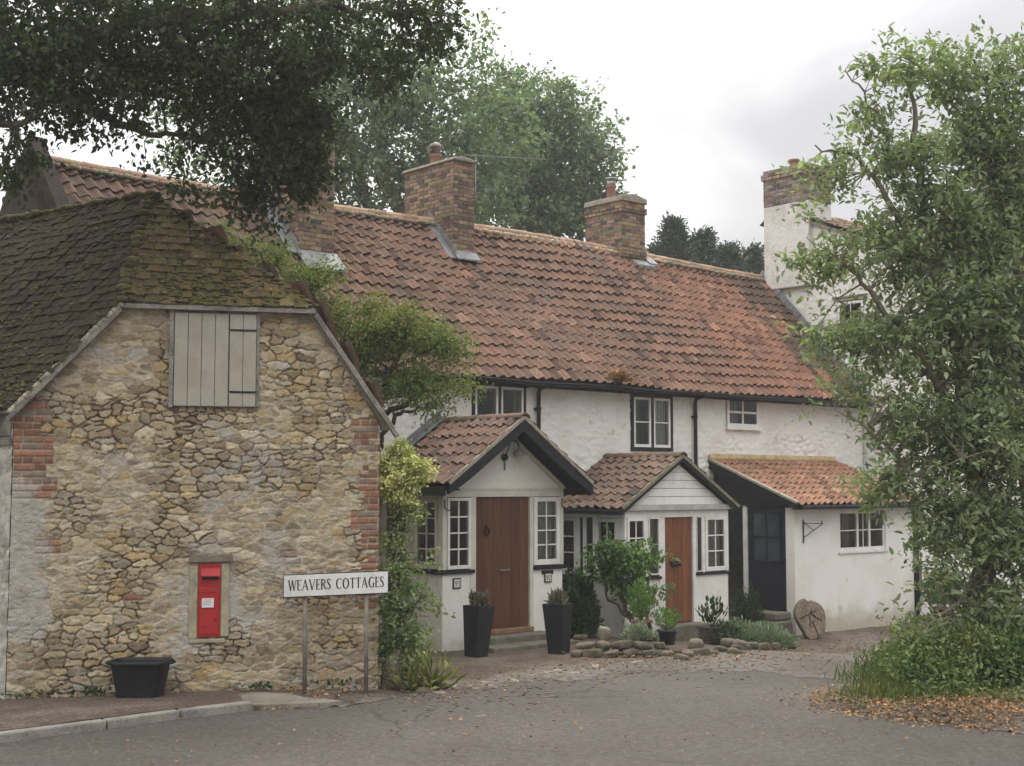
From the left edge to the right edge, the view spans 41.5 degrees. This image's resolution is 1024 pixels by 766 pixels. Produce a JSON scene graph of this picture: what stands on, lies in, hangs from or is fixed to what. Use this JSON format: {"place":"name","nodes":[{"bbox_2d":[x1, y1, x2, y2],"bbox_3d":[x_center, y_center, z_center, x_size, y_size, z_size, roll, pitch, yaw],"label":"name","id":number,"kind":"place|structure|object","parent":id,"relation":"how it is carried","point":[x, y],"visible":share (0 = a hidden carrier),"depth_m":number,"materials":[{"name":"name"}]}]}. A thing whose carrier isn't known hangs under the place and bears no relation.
{"place":"outdoors","nodes":[
{"label":"outdoors","id":0,"kind":"place"},
{"bbox_2d":[0,689,340,730],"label":"pavement","id":1,"kind":"structure","parent":0,"point":[22,713],"depth_m":14.33,"materials":[{"name":"grey concrete"}]},
{"bbox_2d":[105,657,175,697],"bbox_3d":[-4.153,3.317,15.089,0.762,0.440,0.516,0,-4,0],"label":"planter","id":2,"kind":"object","parent":1,"relation":"on","point":[139,677],"visible":0.94,"depth_m":14.91,"materials":[{"name":"black plastic"}]},
{"bbox_2d":[1,676,360,698],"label":"wall weeds","id":3,"kind":"object","parent":1,"relation":"on","point":[90,690],"depth_m":15.26,"materials":[{"name":"green plant"}]},
{"bbox_2d":[238,692,341,710],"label":"path","id":4,"kind":"structure","parent":0,"point":[263,700],"depth_m":14.75,"materials":[{"name":"concrete"}]},
{"bbox_2d":[3,610,988,730],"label":"ground","id":5,"kind":"structure","parent":0,"point":[490,664],"depth_m":19.09,"materials":[{"name":"grey gravel"}]},
{"bbox_2d":[0,701,252,742],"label":"kerb","id":6,"kind":"structure","parent":5,"relation":"on","point":[96,724],"depth_m":13.40,"materials":[{"name":"concrete"}]},
{"bbox_2d":[0,190,399,698],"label":"stone barn","id":7,"kind":"structure","parent":5,"relation":"on","point":[178,388],"depth_m":15.78,"materials":[{"name":"beige stone"}]},
{"bbox_2d":[188,553,232,643],"bbox_3d":[-3.491,2.494,15.625,0.506,1.025,0.125,1,-4,-14],"label":"wall letter box","id":8,"kind":"object","parent":7,"relation":"attached to","point":[209,584],"visible":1,"depth_m":15.62,"materials":[{"name":"red paint"}]},
{"bbox_2d":[199,588,218,634],"bbox_3d":[-3.505,2.640,15.611,0.215,0.530,0.011,1,-4,-14],"label":"door","id":9,"kind":"structure","parent":8,"relation":"in","point":[206,615],"depth_m":15.60,"materials":[{"name":"red paint"}]},
{"bbox_2d":[0,0,486,246],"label":"oak tree","id":10,"kind":"object","parent":5,"relation":"on","point":[33,63],"visible":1,"depth_m":15.60,"materials":[{"name":"green plant"}]},
{"bbox_2d":[283,570,387,693],"bbox_3d":[-2.050,2.946,15.674,1.217,1.510,0.090,1,-4,-14],"label":"street sign","id":11,"kind":"object","parent":5,"relation":"on","point":[364,583],"visible":0.99,"depth_m":15.68,"materials":[{"name":"white metal"}]},
{"bbox_2d":[135,0,552,229],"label":"broadleaf tree","id":12,"kind":"object","parent":5,"relation":"on","point":[358,164],"visible":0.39,"depth_m":40.04,"materials":[{"name":"green plant"}]},
{"bbox_2d":[204,213,494,451],"bbox_3d":[-2.362,0.692,18.268,4.462,6.302,1.584,-1,-4,13],"label":"maple tree","id":13,"kind":"object","parent":5,"relation":"on","point":[370,344],"visible":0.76,"depth_m":18.12,"materials":[{"name":"green plant"}]},
{"bbox_2d":[380,652,412,688],"bbox_3d":[-1.374,3.486,16.171,0.361,0.524,0.320,4,-6,-41],"label":"boulder","id":14,"kind":"object","parent":5,"relation":"on","point":[385,664],"visible":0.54,"depth_m":16.06,"materials":[{"name":"stone"}]},
{"bbox_2d":[384,652,433,689],"bbox_3d":[-1.203,3.399,15.954,0.614,0.472,0.728,-2,-5,26],"label":"strap leaf plant","id":15,"kind":"object","parent":5,"relation":"on","point":[411,684],"visible":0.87,"depth_m":15.89,"materials":[{"name":"green plant"}]},
{"bbox_2d":[370,503,455,681],"bbox_3d":[-1.284,2.585,16.389,1.191,2.373,0.990,1,-5,-18],"label":"climbing plant","id":16,"kind":"object","parent":5,"relation":"on","point":[396,611],"visible":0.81,"depth_m":16.30,"materials":[{"name":"green plant"}]},
{"bbox_2d":[379,432,449,647],"bbox_3d":[-1.325,2.130,16.468,1.143,3.083,0.794,0,-4,0],"label":"variegated shrub","id":17,"kind":"object","parent":5,"relation":"on","point":[401,480],"visible":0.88,"depth_m":16.46,"materials":[{"name":"yellow plant"}]},
{"bbox_2d":[414,687,433,693],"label":"boulder","id":18,"kind":"object","parent":5,"relation":"on","point":[426,690],"visible":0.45,"depth_m":15.58,"materials":[{"name":"stone"}]},
{"bbox_2d":[399,644,467,690],"bbox_3d":[-0.912,3.358,15.931,0.838,0.624,0.823,0,-4,0],"label":"strap leaf plant","id":19,"kind":"object","parent":5,"relation":"on","point":[435,682],"visible":0.86,"depth_m":15.87,"materials":[{"name":"green plant"}]},
{"bbox_2d":[426,682,447,689],"bbox_3d":[-0.903,3.604,16.093,0.212,0.135,0.362,3,-5,-32],"label":"boulder","id":20,"kind":"object","parent":5,"relation":"on","point":[443,685],"visible":0.31,"depth_m":15.96,"materials":[{"name":"stone"}]},
{"bbox_2d":[0,103,921,652],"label":"cottage row","id":21,"kind":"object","parent":5,"relation":"on","point":[688,447],"visible":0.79,"depth_m":24.60,"materials":[{"name":"stone"}]},
{"bbox_2d":[475,385,497,414],"bbox_3d":[-0.578,0.347,22.826,0.550,0.620,0.480,4,-6,-41],"label":"window","id":22,"kind":"structure","parent":21,"relation":"in","point":[490,405],"depth_m":23.00,"materials":[{"name":"grey glass"}]},
{"bbox_2d":[501,387,523,413],"bbox_3d":[-0.149,0.376,23.199,0.550,0.620,0.480,4,-6,-41],"label":"window","id":23,"kind":"structure","parent":21,"relation":"in","point":[512,398],"depth_m":23.22,"materials":[{"name":"grey glass"}]},
{"bbox_2d":[605,369,635,382],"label":"weed tuft","id":24,"kind":"object","parent":21,"relation":"on","point":[619,376],"visible":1,"depth_m":24.23,"materials":[{"name":"brown plant"}]},
{"bbox_2d":[634,397,650,446],"bbox_3d":[2.274,0.743,25.310,0.505,0.970,0.480,4,-6,-41],"label":"window","id":25,"kind":"structure","parent":21,"relation":"in","point":[640,422],"depth_m":25.27,"materials":[{"name":"grey glass"}]},
{"bbox_2d":[654,398,670,447],"bbox_3d":[2.677,0.769,25.660,0.505,0.970,0.480,4,-6,-41],"label":"window","id":26,"kind":"structure","parent":21,"relation":"in","point":[662,428],"depth_m":25.60,"materials":[{"name":"grey glass"}]},
{"bbox_2d":[725,400,762,430],"bbox_3d":[4.505,0.622,27.251,1.100,0.675,0.530,4,-6,-41],"label":"window","id":27,"kind":"structure","parent":21,"relation":"in","point":[740,415],"depth_m":27.18,"materials":[{"name":"white paint"}]},
{"bbox_2d":[463,588,494,657],"bbox_3d":[-0.470,3.413,19.327,0.411,0.974,0.398,4,-6,-39],"label":"tall planter","id":28,"kind":"object","parent":5,"relation":"on","point":[478,615],"visible":1,"depth_m":19.19,"materials":[{"name":"grey plastic"}]},
{"bbox_2d":[14,627,1014,763],"bbox_3d":[2.905,3.840,16.933,17.838,0.348,9.961,3,-6,-38],"label":"loose grit","id":29,"kind":"object","parent":5,"relation":"on","point":[556,696],"visible":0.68,"depth_m":15.98,"materials":[{"name":"gravel"}]},
{"bbox_2d":[444,53,648,241],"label":"broadleaf tree","id":30,"kind":"object","parent":5,"relation":"on","point":[560,210],"visible":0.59,"depth_m":45.73,"materials":[{"name":"green plant"}]},
{"bbox_2d":[542,586,571,653],"bbox_3d":[0.659,3.432,19.548,0.395,0.970,0.414,-1,-5,19],"label":"tall planter","id":31,"kind":"object","parent":5,"relation":"on","point":[557,610],"visible":1,"depth_m":19.48,"materials":[{"name":"grey plastic"}]},
{"bbox_2d":[570,650,582,657],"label":"edging stone","id":32,"kind":"object","parent":5,"relation":"on","point":[576,653],"visible":0.96,"depth_m":19.04,"materials":[{"name":"grey stone"}]},
{"bbox_2d":[562,566,605,635],"bbox_3d":[1.106,3.526,21.878,0.890,1.136,0.898,4,-6,-43],"label":"dark shrub","id":33,"kind":"object","parent":5,"relation":"on","point":[586,607],"visible":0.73,"depth_m":21.69,"materials":[{"name":"green plant"}]},
{"bbox_2d":[581,648,602,657],"bbox_3d":[1.127,3.837,19.122,0.314,0.155,0.198,-2,-5,25],"label":"edging stone","id":34,"kind":"object","parent":5,"relation":"on","point":[597,653],"visible":0.91,"depth_m":19.04,"materials":[{"name":"beige stone"}]},
{"bbox_2d":[574,641,595,649],"bbox_3d":[1.055,3.762,19.351,0.321,0.085,0.270,-9,1,-1],"label":"edging stone","id":35,"kind":"object","parent":34,"relation":"on","point":[585,645],"visible":1,"depth_m":19.27,"materials":[{"name":"beige stone"}]},
{"bbox_2d":[573,634,587,639],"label":"edging stone","id":36,"kind":"object","parent":35,"relation":"on","point":[580,637],"visible":1,"depth_m":19.54,"materials":[{"name":"grey stone"}]},
{"bbox_2d":[595,640,610,650],"bbox_3d":[1.305,3.766,19.347,0.236,0.124,0.255,7,4,1],"label":"edging stone","id":37,"kind":"object","parent":5,"relation":"on","point":[603,645],"visible":0.94,"depth_m":19.27,"materials":[{"name":"beige stone"}]},
{"bbox_2d":[597,626,610,640],"bbox_3d":[1.352,3.684,19.837,0.183,0.213,0.249,14,-7,1],"label":"boulder","id":38,"kind":"object","parent":5,"relation":"on","point":[603,633],"visible":0.97,"depth_m":19.74,"materials":[{"name":"beige stone"}]},
{"bbox_2d":[605,649,618,657],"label":"edging stone","id":39,"kind":"object","parent":5,"relation":"on","point":[613,652],"visible":0.98,"depth_m":19.03,"materials":[{"name":"grey stone"}]},
{"bbox_2d":[611,639,632,650],"bbox_3d":[1.582,3.763,19.352,0.284,0.171,0.286,-3,-6,38],"label":"edging stone","id":40,"kind":"object","parent":5,"relation":"on","point":[621,645],"visible":0.92,"depth_m":19.25,"materials":[{"name":"beige stone"}]},
{"bbox_2d":[572,525,680,629],"bbox_3d":[1.828,3.215,21.691,1.725,1.850,1.115,0,-4,0],"label":"leafy shrub","id":41,"kind":"object","parent":5,"relation":"on","point":[625,559],"visible":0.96,"depth_m":21.57,"materials":[{"name":"green plant"}]},
{"bbox_2d":[622,649,637,657],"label":"edging stone","id":42,"kind":"object","parent":5,"relation":"on","point":[629,653],"visible":0.83,"depth_m":18.97,"materials":[{"name":"grey stone"}]},
{"bbox_2d":[626,634,641,640],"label":"edging stone","id":43,"kind":"object","parent":5,"relation":"on","point":[633,639],"visible":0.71,"depth_m":19.48,"materials":[{"name":"grey stone"}]},
{"bbox_2d":[619,620,659,640],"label":"herb clump","id":44,"kind":"object","parent":5,"relation":"on","point":[638,629],"visible":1,"depth_m":19.51,"materials":[{"name":"green plant"}]},
{"bbox_2d":[626,576,655,640],"bbox_3d":[1.940,3.377,20.284,0.462,0.961,0.470,0,-4,0],"label":"potted plant","id":45,"kind":"object","parent":5,"relation":"on","point":[640,601],"visible":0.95,"depth_m":20.21,"materials":[{"name":"green plant"}]},
{"bbox_2d":[633,641,651,649],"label":"edging stone","id":46,"kind":"object","parent":5,"relation":"on","point":[641,645],"visible":0.98,"depth_m":19.27,"materials":[{"name":"beige stone"}]},
{"bbox_2d":[297,612,988,708],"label":"gravel drive","id":47,"kind":"structure","parent":5,"relation":"on","point":[810,668],"depth_m":17.76,"materials":[{"name":"grey gravel"}]},
{"bbox_2d":[641,649,655,657],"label":"edging stone","id":48,"kind":"object","parent":5,"relation":"on","point":[646,653],"visible":0.86,"depth_m":19.00,"materials":[{"name":"grey stone"}]},
{"bbox_2d":[645,634,657,641],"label":"edging stone","id":49,"kind":"object","parent":5,"relation":"on","point":[654,638],"visible":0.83,"depth_m":19.51,"materials":[{"name":"grey stone"}]},
{"bbox_2d":[645,241,659,255],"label":"conifer","id":50,"kind":"object","parent":5,"relation":"on","point":[650,250],"visible":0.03,"depth_m":50.31,"materials":[{"name":"green plant"}]},
{"bbox_2d":[654,642,665,648],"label":"edging stone","id":51,"kind":"object","parent":5,"relation":"on","point":[659,645],"visible":1,"depth_m":19.24,"materials":[{"name":"beige stone"}]},
{"bbox_2d":[660,650,674,655],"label":"edging stone","id":52,"kind":"object","parent":5,"relation":"on","point":[667,653],"visible":0.65,"depth_m":18.95,"materials":[{"name":"beige stone"}]},
{"bbox_2d":[651,605,684,644],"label":"potted plant","id":53,"kind":"object","parent":5,"relation":"on","point":[667,634],"visible":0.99,"depth_m":20.02,"materials":[{"name":"green plant"}]},
{"bbox_2d":[650,210,703,263],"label":"conifer","id":54,"kind":"object","parent":5,"relation":"on","point":[675,242],"visible":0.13,"depth_m":48.20,"materials":[{"name":"green plant"}]},
{"bbox_2d":[671,650,682,653],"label":"edging stone","id":55,"kind":"object","parent":5,"relation":"on","point":[677,651],"visible":0.28,"depth_m":19.19,"materials":[{"name":"grey stone"}]},
{"bbox_2d":[673,653,690,659],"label":"edging stone","id":56,"kind":"object","parent":5,"relation":"on","point":[677,656],"visible":0.62,"depth_m":18.53,"materials":[{"name":"grey stone"}]},
{"bbox_2d":[682,651,693,656],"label":"edging stone","id":57,"kind":"object","parent":5,"relation":"on","point":[689,653],"visible":0.45,"depth_m":18.81,"materials":[{"name":"grey stone"}]},
{"bbox_2d":[688,638,703,648],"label":"edging stone","id":58,"kind":"object","parent":5,"relation":"on","point":[693,643],"visible":0.52,"depth_m":20.26,"materials":[{"name":"beige stone"}]},
{"bbox_2d":[690,648,711,655],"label":"edging stone","id":59,"kind":"object","parent":5,"relation":"on","point":[702,651],"visible":0.52,"depth_m":19.02,"materials":[{"name":"beige stone"}]},
{"bbox_2d":[690,225,722,264],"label":"conifer","id":60,"kind":"object","parent":5,"relation":"on","point":[707,237],"visible":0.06,"depth_m":49.25,"materials":[{"name":"green plant"}]},
{"bbox_2d":[696,595,727,641],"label":"potted plant","id":61,"kind":"object","parent":5,"relation":"on","point":[703,630],"visible":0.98,"depth_m":22.05,"materials":[{"name":"green plant"}]},
{"bbox_2d":[710,649,718,654],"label":"edging stone","id":62,"kind":"object","parent":5,"relation":"on","point":[715,652],"visible":0.48,"depth_m":19.18,"materials":[{"name":"grey stone"}]},
{"bbox_2d":[713,645,727,651],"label":"edging stone","id":63,"kind":"object","parent":5,"relation":"on","point":[719,648],"visible":0.42,"depth_m":19.57,"materials":[{"name":"grey stone"}]},
{"bbox_2d":[698,615,754,645],"bbox_3d":[3.593,4.043,22.057,0.959,0.523,0.842,2,-5,-25],"label":"green mound","id":64,"kind":"object","parent":5,"relation":"on","point":[730,628],"visible":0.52,"depth_m":21.90,"materials":[{"name":"green plant"}]},
{"bbox_2d":[720,638,734,647],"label":"edging stone","id":65,"kind":"object","parent":5,"relation":"on","point":[726,642],"visible":0.62,"depth_m":21.45,"materials":[{"name":"beige stone"}]},
{"bbox_2d":[706,239,756,273],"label":"conifer","id":66,"kind":"object","parent":5,"relation":"on","point":[730,255],"visible":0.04,"depth_m":48.25,"materials":[{"name":"green plant"}]},
{"bbox_2d":[727,647,742,653],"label":"edging stone","id":67,"kind":"object","parent":5,"relation":"on","point":[733,650],"visible":0.53,"depth_m":19.30,"materials":[{"name":"beige stone"}]},
{"bbox_2d":[731,645,741,650],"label":"edging stone","id":68,"kind":"object","parent":5,"relation":"on","point":[737,647],"visible":0.48,"depth_m":19.91,"materials":[{"name":"grey stone"}]},
{"bbox_2d":[712,615,764,644],"bbox_3d":[3.705,4.056,22.086,0.924,0.506,0.970,0,-4,0],"label":"silver mound","id":69,"kind":"object","parent":5,"relation":"on","point":[742,628],"visible":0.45,"depth_m":21.90,"materials":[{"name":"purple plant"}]},
{"bbox_2d":[732,639,750,649],"bbox_3d":[3.589,4.112,21.127,0.281,0.186,0.222,-3,-5,36],"label":"edging stone","id":70,"kind":"object","parent":5,"relation":"on","point":[744,645],"visible":0.64,"depth_m":21.05,"materials":[{"name":"beige stone"}]},
{"bbox_2d":[730,581,766,630],"bbox_3d":[4.247,4.078,24.182,0.768,1.070,0.670,0,-4,0],"label":"rosemary bush","id":71,"kind":"object","parent":5,"relation":"on","point":[744,611],"visible":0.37,"depth_m":24.08,"materials":[{"name":"green plant"}]},
{"bbox_2d":[739,237,764,273],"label":"conifer","id":72,"kind":"object","parent":5,"relation":"on","point":[755,255],"visible":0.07,"depth_m":50.22,"materials":[{"name":"green plant"}]},
{"bbox_2d":[748,642,757,649],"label":"edging stone","id":73,"kind":"object","parent":5,"relation":"on","point":[754,645],"visible":0.62,"depth_m":21.30,"materials":[{"name":"grey stone"}]},
{"bbox_2d":[714,619,801,649],"bbox_3d":[4.029,4.112,22.042,1.404,0.513,1.149,-2,-5,25],"label":"silver mound","id":74,"kind":"object","parent":5,"relation":"on","point":[781,636],"visible":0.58,"depth_m":21.86,"materials":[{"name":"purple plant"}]},
{"bbox_2d":[758,642,770,650],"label":"edging stone","id":75,"kind":"object","parent":5,"relation":"on","point":[765,646],"visible":0.86,"depth_m":21.28,"materials":[{"name":"beige stone"}]},
{"bbox_2d":[771,642,780,650],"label":"edging stone","id":76,"kind":"object","parent":5,"relation":"on","point":[775,646],"visible":0.91,"depth_m":21.58,"materials":[{"name":"grey stone"}]},
{"bbox_2d":[793,598,825,638],"bbox_3d":[5.377,4.264,24.377,0.577,0.748,0.258,1,-4,-7],"label":"log slice","id":77,"kind":"object","parent":5,"relation":"on","point":[810,618],"visible":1,"depth_m":24.31,"materials":[{"name":"brown wood"}]},
{"bbox_2d":[760,158,1023,614],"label":"tall cottage","id":78,"kind":"structure","parent":5,"relation":"on","point":[780,235],"depth_m":31.19,"materials":[{"name":"white paint"}]},
{"bbox_2d":[837,299,863,332],"bbox_3d":[7.754,-1.418,30.384,0.480,0.850,0.720,4,-6,-41],"label":"window","id":79,"kind":"structure","parent":78,"relation":"in","point":[858,303],"depth_m":30.49,"materials":[{"name":"white paint"}]},
{"bbox_2d":[912,512,923,609],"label":"drainpipe","id":80,"kind":"structure","parent":78,"relation":"attached to","point":[920,575],"depth_m":27.56,"materials":[{"name":"black metal"}]},
{"bbox_2d":[795,670,1023,733],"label":"verge","id":81,"kind":"structure","parent":5,"relation":"on","point":[1019,717],"depth_m":13.95,"materials":[{"name":"brown soil"}]},
{"bbox_2d":[771,15,1023,689],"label":"plum tree","id":82,"kind":"object","parent":81,"relation":"on","point":[981,525],"visible":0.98,"depth_m":16.38,"materials":[{"name":"green plant"}]},
{"bbox_2d":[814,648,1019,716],"bbox_3d":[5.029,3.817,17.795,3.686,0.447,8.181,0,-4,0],"label":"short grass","id":83,"kind":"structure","parent":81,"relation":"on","point":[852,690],"depth_m":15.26,"materials":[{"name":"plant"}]},
{"bbox_2d":[824,640,1023,705],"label":"tall grass","id":84,"kind":"structure","parent":81,"relation":"on","point":[888,688],"depth_m":15.01,"materials":[{"name":"green plant"}]},
{"bbox_2d":[856,605,1023,703],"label":"bramble bush","id":85,"kind":"object","parent":81,"relation":"on","point":[966,654],"visible":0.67,"depth_m":15.13,"materials":[{"name":"green plant"}]},
{"bbox_2d":[920,578,960,620],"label":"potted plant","id":86,"kind":"object","parent":5,"relation":"on","point":[934,593],"visible":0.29,"depth_m":27.54,"materials":[{"name":"green plant"}]},
{"bbox_2d":[944,152,1023,262],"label":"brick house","id":87,"kind":"structure","parent":5,"relation":"on","point":[992,195],"depth_m":40.93,"materials":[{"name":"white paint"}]},
{"bbox_2d":[0,668,1023,765],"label":"road","id":88,"kind":"structure","parent":0,"point":[691,716],"depth_m":12.99,"materials":[{"name":"grey asphalt"}]},
{"bbox_2d":[0,647,1023,763],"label":"fallen leaves","id":89,"kind":"object","parent":88,"relation":"on","point":[946,704],"visible":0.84,"depth_m":14.17,"materials":[{"name":"brown plant"}]},
{"bbox_2d":[0,0,1023,261],"label":"sky","id":90,"kind":"structure","parent":0,"point":[713,94],"materials":[{"name":"white"}]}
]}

